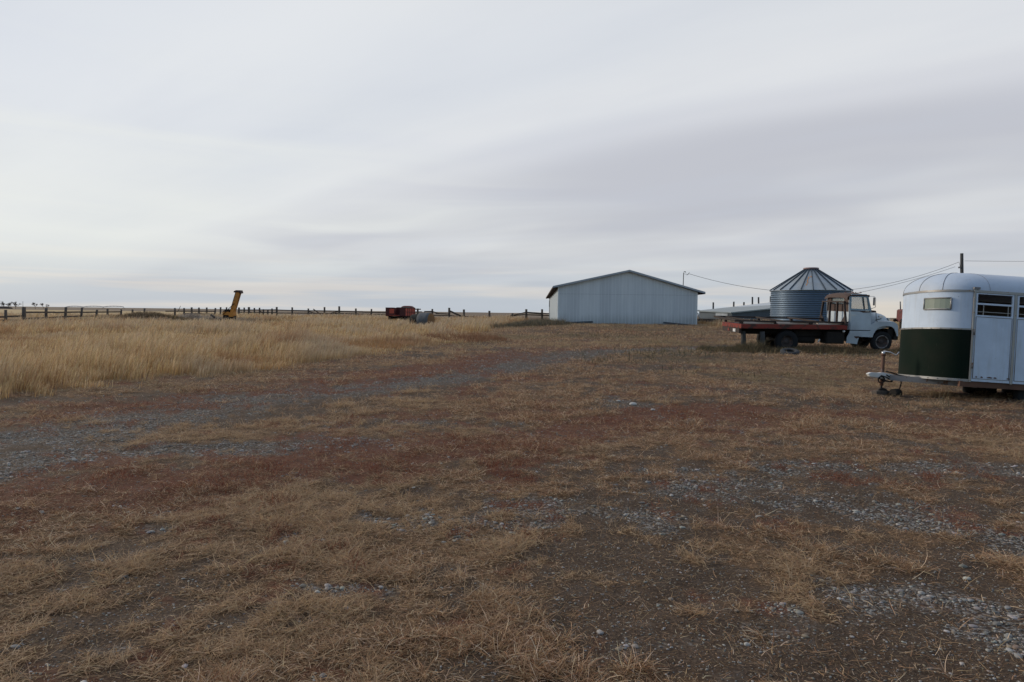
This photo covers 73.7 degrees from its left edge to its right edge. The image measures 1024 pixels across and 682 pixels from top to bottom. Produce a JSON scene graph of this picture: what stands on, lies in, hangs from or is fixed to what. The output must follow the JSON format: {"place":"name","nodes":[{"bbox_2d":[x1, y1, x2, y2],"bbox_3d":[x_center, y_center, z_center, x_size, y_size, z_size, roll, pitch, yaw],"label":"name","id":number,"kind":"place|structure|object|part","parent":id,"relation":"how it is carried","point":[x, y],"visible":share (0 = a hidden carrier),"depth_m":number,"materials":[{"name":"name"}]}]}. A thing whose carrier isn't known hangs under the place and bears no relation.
{"place":"outdoors","nodes":[
{"label":"outdoors","id":0,"kind":"place"},
{"bbox_2d":[0,322,465,399],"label":"tall grass","id":1,"kind":"structure","parent":0,"point":[37,363],"depth_m":19.21,"materials":[{"name":"beige plant"}]},
{"bbox_2d":[386,306,414,320],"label":"grain truck","id":2,"kind":"object","parent":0,"point":[404,312],"visible":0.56,"depth_m":74.50,"materials":[{"name":"red metal"}]},
{"bbox_2d":[0,311,900,342],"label":"tall grass","id":3,"kind":"structure","parent":0,"point":[344,324],"depth_m":43.64,"materials":[{"name":"beige plant"}]},
{"bbox_2d":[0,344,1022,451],"bbox_3d":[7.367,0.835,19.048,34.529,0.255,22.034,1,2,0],"label":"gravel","id":4,"kind":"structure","parent":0,"point":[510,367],"depth_m":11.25,"materials":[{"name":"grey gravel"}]},
{"bbox_2d":[0,306,1023,681],"bbox_3d":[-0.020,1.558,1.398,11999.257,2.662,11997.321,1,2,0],"label":"ground","id":5,"kind":"structure","parent":0,"point":[670,570],"depth_m":5.54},
{"bbox_2d":[0,306,12,308],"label":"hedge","id":6,"kind":"object","parent":5,"relation":"on","point":[2,307],"visible":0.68,"depth_m":423.85,"materials":[{"name":"green plant"}]},
{"bbox_2d":[0,307,121,320],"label":"rail fence","id":7,"kind":"object","parent":5,"relation":"on","point":[46,312],"visible":0.59,"depth_m":59.67,"materials":[{"name":"brown wood"}]},
{"bbox_2d":[66,306,124,308],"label":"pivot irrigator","id":8,"kind":"object","parent":5,"relation":"on","point":[94,306],"visible":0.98,"depth_m":619.41,"materials":[{"name":"grey metal"}]},
{"bbox_2d":[99,311,196,321],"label":"grass","id":9,"kind":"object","parent":5,"relation":"on","point":[162,316],"visible":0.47,"depth_m":61.11,"materials":[{"name":"brown plant"}]},
{"bbox_2d":[178,312,253,321],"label":"tumbleweeds","id":10,"kind":"object","parent":5,"relation":"on","point":[201,317],"visible":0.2,"depth_m":64.96,"materials":[{"name":"brown plant"}]},
{"bbox_2d":[165,307,277,315],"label":"rail fence","id":11,"kind":"object","parent":5,"relation":"on","point":[238,312],"visible":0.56,"depth_m":95.77,"materials":[{"name":"brown wood"}]},
{"bbox_2d":[222,290,242,319],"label":"elevator machine","id":12,"kind":"object","parent":5,"relation":"on","point":[229,313],"visible":0.85,"depth_m":63.70,"materials":[{"name":"yellow paint"}]},
{"bbox_2d":[278,306,385,315],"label":"rail fence","id":13,"kind":"object","parent":5,"relation":"on","point":[324,310],"visible":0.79,"depth_m":96.57,"materials":[{"name":"brown wood"}]},
{"bbox_2d":[409,314,417,323],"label":"hay bale","id":14,"kind":"object","parent":5,"relation":"on","point":[413,317],"visible":0.3,"depth_m":60.99},
{"bbox_2d":[416,312,434,324],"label":"hay bale","id":15,"kind":"object","parent":5,"relation":"on","point":[423,318],"visible":0.68,"depth_m":59.51},
{"bbox_2d":[413,331,507,342],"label":"russet weeds","id":16,"kind":"object","parent":5,"relation":"on","point":[468,338],"visible":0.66,"depth_m":33.67,"materials":[{"name":"brown plant"}]},
{"bbox_2d":[25,315,899,358],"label":"dry grass","id":17,"kind":"structure","parent":5,"relation":"on","point":[597,343],"depth_m":35.62,"materials":[{"name":"brown plant"}]},
{"bbox_2d":[415,308,548,318],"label":"rail fence","id":18,"kind":"object","parent":5,"relation":"on","point":[512,315],"visible":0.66,"depth_m":95.12,"materials":[{"name":"brown wood"}]},
{"bbox_2d":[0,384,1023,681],"bbox_3d":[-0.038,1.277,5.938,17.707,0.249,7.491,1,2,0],"label":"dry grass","id":19,"kind":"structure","parent":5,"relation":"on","point":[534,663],"depth_m":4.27,"materials":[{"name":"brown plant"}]},
{"bbox_2d":[0,349,1023,434],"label":"dry grass","id":20,"kind":"structure","parent":5,"relation":"on","point":[518,399],"depth_m":13.35,"materials":[{"name":"brown plant"}]},
{"bbox_2d":[0,341,1023,580],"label":"red weeds","id":21,"kind":"object","parent":5,"relation":"on","point":[522,461],"visible":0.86,"depth_m":7.29,"materials":[{"name":"red plant"}]},
{"bbox_2d":[487,317,574,327],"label":"grass","id":22,"kind":"structure","parent":5,"relation":"on","point":[531,322],"depth_m":55.37,"materials":[{"name":"brown plant"}]},
{"bbox_2d":[546,270,704,324],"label":"metal shed","id":23,"kind":"structure","parent":5,"relation":"on","point":[628,297],"depth_m":59.69,"materials":[{"name":"white metal"}]},
{"bbox_2d":[698,319,738,321],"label":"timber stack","id":24,"kind":"object","parent":5,"relation":"on","point":[710,320],"visible":0.1,"depth_m":69.19,"materials":[{"name":"wood"}]},
{"bbox_2d":[698,302,770,320],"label":"barn","id":25,"kind":"structure","parent":5,"relation":"on","point":[761,310],"depth_m":76.93,"materials":[{"name":"white metal"}]},
{"bbox_2d":[741,331,745,343],"bbox_3d":[9.848,-0.006,29.069,0.227,0.858,0.218,1,2,0],"label":"prop post","id":26,"kind":"object","parent":5,"relation":"on","point":[743,335],"visible":0.57,"depth_m":28.98,"materials":[{"name":"wood"}]},
{"bbox_2d":[696,337,803,353],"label":"grass","id":27,"kind":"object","parent":5,"relation":"on","point":[749,347],"visible":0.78,"depth_m":27.90,"materials":[{"name":"brown plant"}]},
{"bbox_2d":[491,322,1012,408],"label":"green weeds","id":28,"kind":"object","parent":5,"relation":"on","point":[604,358],"visible":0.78,"depth_m":25.02,"materials":[{"name":"green plant"}]},
{"bbox_2d":[760,331,764,344],"bbox_3d":[10.574,0.026,28.840,0.236,0.865,0.229,1,2,0],"label":"prop post","id":29,"kind":"object","parent":5,"relation":"on","point":[762,334],"visible":0.57,"depth_m":28.74,"materials":[{"name":"wood"}]},
{"bbox_2d":[780,348,799,355],"bbox_3d":[10.786,0.440,26.509,0.720,0.190,0.720,-3,16,0],"label":"loose tyre","id":30,"kind":"object","parent":5,"relation":"on","point":[789,351],"visible":0.73,"depth_m":26.43,"materials":[{"name":"grey rubber"}]},
{"bbox_2d":[714,292,897,349],"bbox_3d":[12.792,-0.863,29.963,7.343,2.646,2.424,1,4,-1],"label":"flatbed truck","id":31,"kind":"object","parent":5,"relation":"on","point":[848,324],"visible":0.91,"depth_m":29.07,"materials":[{"name":"white paint"}]},
{"bbox_2d":[770,267,852,320],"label":"grain bin","id":32,"kind":"object","parent":5,"relation":"on","point":[805,292],"visible":0.52,"depth_m":46.12,"materials":[{"name":"grey metal"}]},
{"bbox_2d":[792,341,899,353],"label":"grass","id":33,"kind":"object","parent":5,"relation":"on","point":[849,349],"visible":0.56,"depth_m":27.82,"materials":[{"name":"brown plant"}]},
{"bbox_2d":[872,390,888,395],"bbox_3d":[7.671,1.080,14.198,0.354,0.100,0.140,0,2,-16],"label":"wood block","id":34,"kind":"object","parent":5,"relation":"on","point":[880,392],"depth_m":14.13,"materials":[{"name":"wood"}]},
{"bbox_2d":[889,389,901,396],"bbox_3d":[7.902,1.069,14.062,0.175,0.166,0.170,0,3,-24],"label":"log chock","id":35,"kind":"object","parent":5,"relation":"on","point":[895,392],"visible":0.93,"depth_m":14.01,"materials":[{"name":"wood"}]},
{"bbox_2d":[893,301,902,328],"bbox_3d":[18.865,-0.702,31.338,2.416,2.190,1.740,1,2,0],"label":"red tractor","id":36,"kind":"object","parent":5,"relation":"on","point":[899,315],"visible":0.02,"depth_m":31.42,"materials":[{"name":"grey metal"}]},
{"bbox_2d":[866,273,1023,401],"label":"horse trailer","id":37,"kind":"object","parent":5,"relation":"on","point":[965,331],"visible":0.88,"depth_m":13.39,"materials":[{"name":"metal"}]},
{"bbox_3d":[8.483,-0.745,13.633,0.089,0.259,0.570,0,3,-26],"label":"window","id":38,"kind":"part","parent":37,"relation":"part of","materials":[{"name":"glass"}]},
{"bbox_3d":[9.325,-0.052,13.243,0.740,1.715,0.035,4,0,0],"label":"door","id":39,"kind":"part","parent":37,"relation":"part of","materials":[{"name":"metal"}]},
{"bbox_3d":[10.155,0.001,13.241,0.805,1.715,0.035,4,0,0],"label":"door","id":40,"kind":"part","parent":37,"relation":"part of","materials":[{"name":"metal"}]},
{"bbox_2d":[958,253,963,272],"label":"power pole","id":41,"kind":"object","parent":5,"relation":"on","point":[961,263],"visible":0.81,"depth_m":65.64,"materials":[{"name":"brown wood"}]},
{"bbox_2d":[691,262,957,289],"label":"power line","id":42,"kind":"object","parent":41,"relation":"attached to","point":[859,288],"visible":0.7,"depth_m":64.74,"materials":[{"name":"metal"}]},
{"bbox_2d":[0,429,1023,681],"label":"gravel","id":43,"kind":"structure","parent":0,"point":[628,569],"depth_m":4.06,"materials":[{"name":"grey gravel"}]},
{"bbox_2d":[0,0,1023,317],"label":"sky","id":44,"kind":"structure","parent":0,"point":[492,156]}
]}

